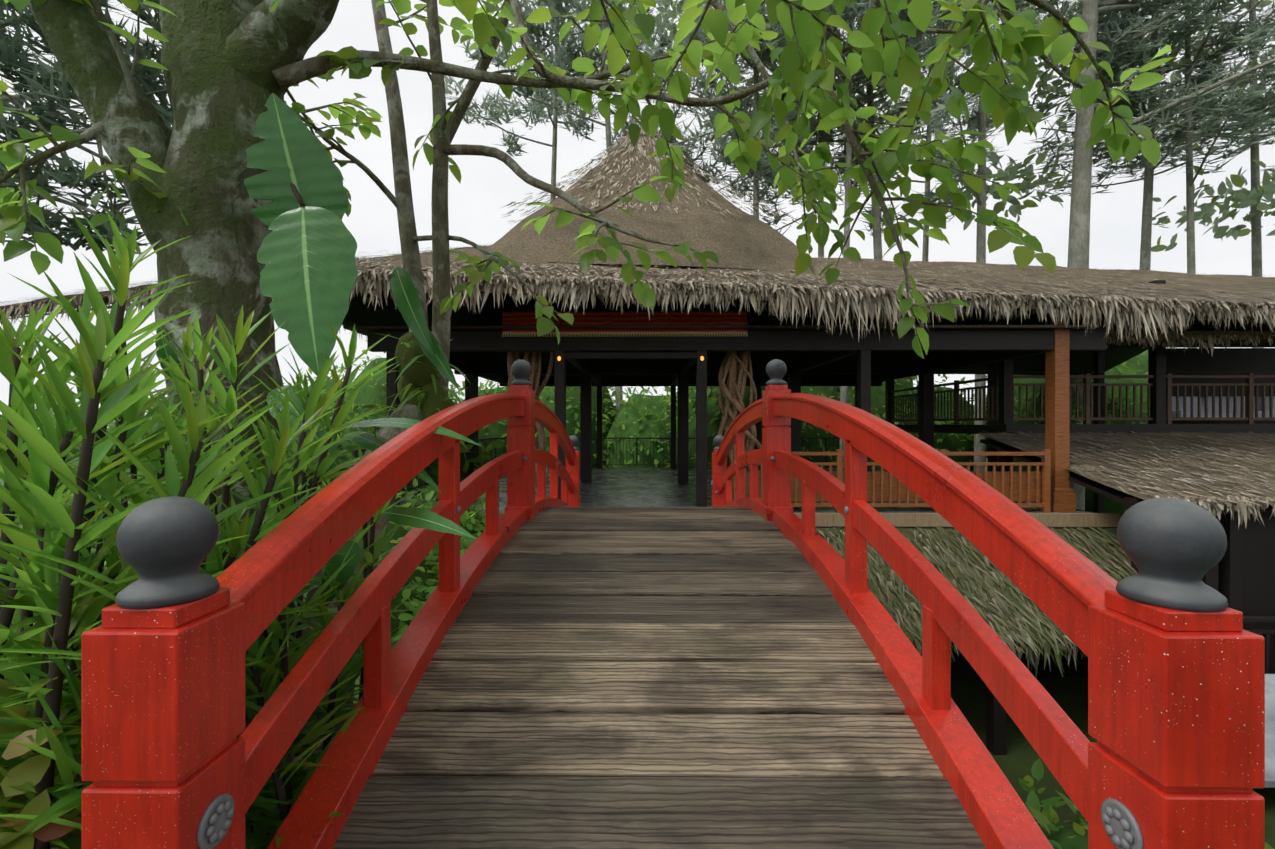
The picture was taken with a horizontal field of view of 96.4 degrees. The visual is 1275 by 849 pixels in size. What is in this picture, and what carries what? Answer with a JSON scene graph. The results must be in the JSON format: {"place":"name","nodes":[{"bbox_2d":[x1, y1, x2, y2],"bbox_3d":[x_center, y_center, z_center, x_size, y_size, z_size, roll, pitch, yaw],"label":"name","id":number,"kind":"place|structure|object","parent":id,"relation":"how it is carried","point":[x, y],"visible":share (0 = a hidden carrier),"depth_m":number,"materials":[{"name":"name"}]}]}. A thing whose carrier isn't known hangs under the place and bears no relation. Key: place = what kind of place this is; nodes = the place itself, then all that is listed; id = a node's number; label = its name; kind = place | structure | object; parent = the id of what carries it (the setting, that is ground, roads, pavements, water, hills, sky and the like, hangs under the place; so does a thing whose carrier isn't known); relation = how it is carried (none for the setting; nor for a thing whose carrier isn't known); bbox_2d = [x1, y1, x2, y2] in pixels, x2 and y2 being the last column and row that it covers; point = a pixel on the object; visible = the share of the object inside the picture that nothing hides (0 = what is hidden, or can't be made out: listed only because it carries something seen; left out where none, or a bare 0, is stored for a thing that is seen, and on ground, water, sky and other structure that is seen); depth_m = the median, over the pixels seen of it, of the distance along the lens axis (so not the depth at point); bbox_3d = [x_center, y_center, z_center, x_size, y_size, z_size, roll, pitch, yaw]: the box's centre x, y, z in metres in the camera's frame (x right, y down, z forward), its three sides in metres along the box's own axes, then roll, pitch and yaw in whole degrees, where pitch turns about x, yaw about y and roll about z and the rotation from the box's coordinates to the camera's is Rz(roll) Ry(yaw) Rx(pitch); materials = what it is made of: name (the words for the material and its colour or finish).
{"place":"outdoors","nodes":[
{"label":"outdoors","id":0,"kind":"place"},
{"bbox_2d":[0,244,491,325],"bbox_3d":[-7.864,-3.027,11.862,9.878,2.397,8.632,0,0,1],"label":"thatched roof","id":1,"kind":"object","parent":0,"point":[42,300],"visible":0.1,"depth_m":9.01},
{"bbox_2d":[8,302,148,318],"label":"thatched roof","id":2,"kind":"structure","parent":1,"relation":"attached to","point":[76,310],"depth_m":10.38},
{"bbox_2d":[0,0,1274,428],"label":"sky","id":3,"kind":"structure","parent":0,"point":[487,185],"materials":[{"name":"white"}]},
{"bbox_2d":[10,437,1274,848],"bbox_3d":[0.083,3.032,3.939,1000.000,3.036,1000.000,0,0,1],"label":"ground","id":4,"kind":"structure","parent":0,"point":[1018,759],"depth_m":7.88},
{"bbox_2d":[0,676,269,848],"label":"ground cover leaves","id":5,"kind":"object","parent":4,"relation":"on","point":[32,770],"visible":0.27,"depth_m":1.27,"materials":[{"name":"green plant"}]},
{"bbox_2d":[28,0,338,723],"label":"tree trunk","id":6,"kind":"object","parent":4,"relation":"on","point":[221,60],"visible":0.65,"depth_m":2.98,"materials":[{"name":"grey plant"}]},
{"bbox_2d":[0,207,431,848],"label":"oleander","id":7,"kind":"object","parent":4,"relation":"on","point":[48,413],"depth_m":1.62,"materials":[{"name":"green plant"}]},
{"bbox_2d":[155,93,482,606],"bbox_3d":[-1.223,-0.419,3.027,1.932,2.410,1.406,0,0,23],"label":"banana plant","id":8,"kind":"object","parent":4,"relation":"on","point":[306,257],"depth_m":2.77,"materials":[{"name":"green plant"}]},
{"bbox_2d":[34,501,1087,848],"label":"shrub","id":9,"kind":"object","parent":4,"relation":"on","point":[1064,841],"visible":0.04,"depth_m":6.37,"materials":[{"name":"green plant"}]},
{"bbox_2d":[0,0,1173,826],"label":"slim tree","id":10,"kind":"object","parent":4,"relation":"on","point":[1012,42],"depth_m":3.08,"materials":[{"name":"green plant"}]},
{"bbox_2d":[395,332,451,419],"bbox_3d":[-1.536,-0.276,4.067,0.407,0.782,0.337,0,0,35],"label":"moss clump","id":11,"kind":"object","parent":10,"relation":"on","point":[417,374],"visible":0.54,"depth_m":3.97,"materials":[{"name":"green plant"}]},
{"bbox_2d":[367,334,469,489],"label":"epiphyte leaves","id":12,"kind":"object","parent":11,"relation":"attached to","point":[420,395],"visible":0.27,"depth_m":3.91,"materials":[{"name":"green plant"}]},
{"bbox_2d":[67,355,1147,565],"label":"bushes","id":13,"kind":"object","parent":4,"relation":"on","point":[951,443],"visible":0.06,"depth_m":22.32,"materials":[{"name":"green plant"}]},
{"bbox_2d":[37,340,1147,575],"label":"bush leaves","id":14,"kind":"object","parent":13,"relation":"attached to","point":[483,456],"visible":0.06,"depth_m":21.55,"materials":[{"name":"green plant"}]},
{"bbox_2d":[0,0,1274,510],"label":"trees","id":15,"kind":"object","parent":4,"relation":"on","point":[38,78],"depth_m":22.43,"materials":[{"name":"green plant"}]},
{"bbox_2d":[526,0,1274,251],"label":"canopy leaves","id":16,"kind":"object","parent":15,"relation":"on","point":[1243,198],"visible":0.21,"depth_m":26.13,"materials":[{"name":"green plant"}]},
{"bbox_2d":[15,465,1273,848],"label":"undergrowth leaves","id":17,"kind":"object","parent":4,"relation":"on","point":[1027,781],"depth_m":5.72,"materials":[{"name":"green plant"}]},
{"bbox_2d":[914,640,1072,754],"bbox_3d":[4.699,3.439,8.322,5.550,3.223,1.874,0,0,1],"label":"post","id":18,"kind":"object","parent":4,"relation":"on","point":[995,727],"depth_m":7.42,"materials":[{"name":"brown wood"}]},
{"bbox_2d":[815,527,1136,676],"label":"thatched roof","id":19,"kind":"structure","parent":18,"relation":"attached to","point":[1026,645],"depth_m":7.95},
{"bbox_2d":[885,280,1274,528],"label":"building frame","id":20,"kind":"object","parent":4,"relation":"on","point":[1194,360],"visible":0.19,"depth_m":14.53,"materials":[{"name":"black wood"}]},
{"bbox_2d":[890,373,1274,424],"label":"wing railing","id":21,"kind":"object","parent":20,"relation":"attached to","point":[1249,384],"visible":0.73,"depth_m":12.13,"materials":[{"name":"wood"}]},
{"bbox_2d":[930,308,1274,526],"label":"thatch wing roofs","id":22,"kind":"object","parent":20,"relation":"on","point":[1199,328],"visible":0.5,"depth_m":10.42,"materials":[{"name":"brown wicker"}]},
{"bbox_2d":[1172,396,1274,416],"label":"wing cushions","id":23,"kind":"object","parent":20,"relation":"on","point":[1195,406],"visible":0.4,"depth_m":13.23,"materials":[{"name":"fabric"}]},
{"bbox_2d":[1124,496,1274,789],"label":"wall","id":24,"kind":"structure","parent":4,"relation":"on","point":[1240,576],"depth_m":8.24,"materials":[{"name":"brown wood"}]},
{"bbox_2d":[1264,674,1274,787],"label":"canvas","id":25,"kind":"object","parent":4,"relation":"on","point":[1269,730],"depth_m":6.59,"materials":[{"name":"white fabric"}]},
{"bbox_2d":[332,507,985,848],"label":"bridge deck","id":26,"kind":"structure","parent":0,"point":[654,678],"depth_m":2.19,"materials":[{"name":"brown wood"}]},
{"bbox_2d":[81,385,1264,848],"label":"bridge railing","id":27,"kind":"object","parent":26,"relation":"attached to","point":[1173,757],"visible":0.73,"depth_m":1.57,"materials":[{"name":"red wood"}]},
{"bbox_2d":[196,456,1143,848],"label":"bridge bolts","id":28,"kind":"object","parent":27,"relation":"attached to","point":[1120,826],"visible":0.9,"depth_m":1.17,"materials":[{"name":"grey metal"}]},
{"bbox_2d":[115,359,1228,611],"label":"bridge finials","id":29,"kind":"object","parent":27,"relation":"on","point":[1175,549],"visible":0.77,"depth_m":1.14,"materials":[{"name":"black metal"}]},
{"bbox_2d":[343,325,1097,335],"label":"roof beam","id":30,"kind":"structure","parent":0,"point":[362,330],"depth_m":9.42,"materials":[{"name":"brown wood"}]},
{"bbox_2d":[400,468,1098,530],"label":"pavilion floor","id":31,"kind":"structure","parent":0,"point":[634,487],"depth_m":11.99,"materials":[{"name":"grey wood"}]},
{"bbox_2d":[352,438,844,491],"bbox_3d":[1.368,0.888,14.153,12.233,0.915,9.300,0,0,1],"label":"pavilion railing","id":32,"kind":"object","parent":31,"relation":"on","point":[488,441],"visible":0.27,"depth_m":18.76,"materials":[{"name":"black wood"}]},
{"bbox_2d":[507,352,761,499],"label":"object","id":33,"kind":"structure","parent":31,"relation":"on","point":[733,392],"depth_m":10.14,"materials":[{"name":"brown wood"}]},
{"bbox_2d":[367,330,1106,678],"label":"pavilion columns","id":34,"kind":"structure","parent":31,"relation":"on","point":[985,346],"depth_m":9.63,"materials":[{"name":"black wood"}]},
{"bbox_2d":[450,351,979,376],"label":"pavilion joists","id":35,"kind":"object","parent":34,"relation":"on","point":[784,357],"depth_m":13.23,"materials":[{"name":"black wood"}]},
{"bbox_2d":[343,290,1258,374],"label":"ceiling","id":36,"kind":"structure","parent":34,"relation":"on","point":[360,312],"depth_m":15.81,"materials":[{"name":"black wood"}]},
{"bbox_2d":[389,512,1119,526],"bbox_3d":[1.432,1.541,9.267,12.600,0.200,0.140,0,0,1],"label":"terrace edge board","id":37,"kind":"object","parent":31,"relation":"on","point":[1045,519],"visible":0.29,"depth_m":9.17,"materials":[{"name":"brown wood"}]},
{"bbox_2d":[733,449,1050,512],"bbox_3d":[4.184,0.931,9.430,5.190,1.040,0.105,0,0,1],"label":"terrace railing","id":38,"kind":"object","parent":31,"relation":"on","point":[1020,486],"visible":0.42,"depth_m":9.41,"materials":[{"name":"orange wood"}]},
{"bbox_2d":[1039,313,1075,511],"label":"terrace column","id":39,"kind":"structure","parent":31,"relation":"on","point":[1063,497],"depth_m":9.51,"materials":[{"name":"orange wood"}]},
{"bbox_2d":[342,245,1274,325],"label":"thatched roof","id":40,"kind":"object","parent":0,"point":[938,271],"visible":0.29,"depth_m":10.57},
{"bbox_2d":[503,312,746,331],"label":"pavilion fascia","id":41,"kind":"structure","parent":40,"relation":"attached to","point":[626,318],"depth_m":9.55,"materials":[{"name":"red wood"}]},
{"bbox_2d":[502,332,747,336],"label":"pavilion fascia trim","id":42,"kind":"structure","parent":41,"relation":"attached to","point":[628,333],"depth_m":9.55,"materials":[{"name":"brown wood"}]},
{"bbox_2d":[463,134,818,324],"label":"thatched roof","id":43,"kind":"structure","parent":40,"relation":"on","point":[748,241],"depth_m":11.06,"materials":[{"name":"beige wicker"}]},
{"bbox_2d":[499,120,801,231],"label":"pavilion peak strands","id":44,"kind":"object","parent":43,"relation":"attached to","point":[626,138],"visible":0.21,"depth_m":12.33},
{"bbox_2d":[339,245,1274,342],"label":"thatched roof","id":45,"kind":"structure","parent":40,"relation":"attached to","point":[1150,316],"depth_m":8.76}
]}

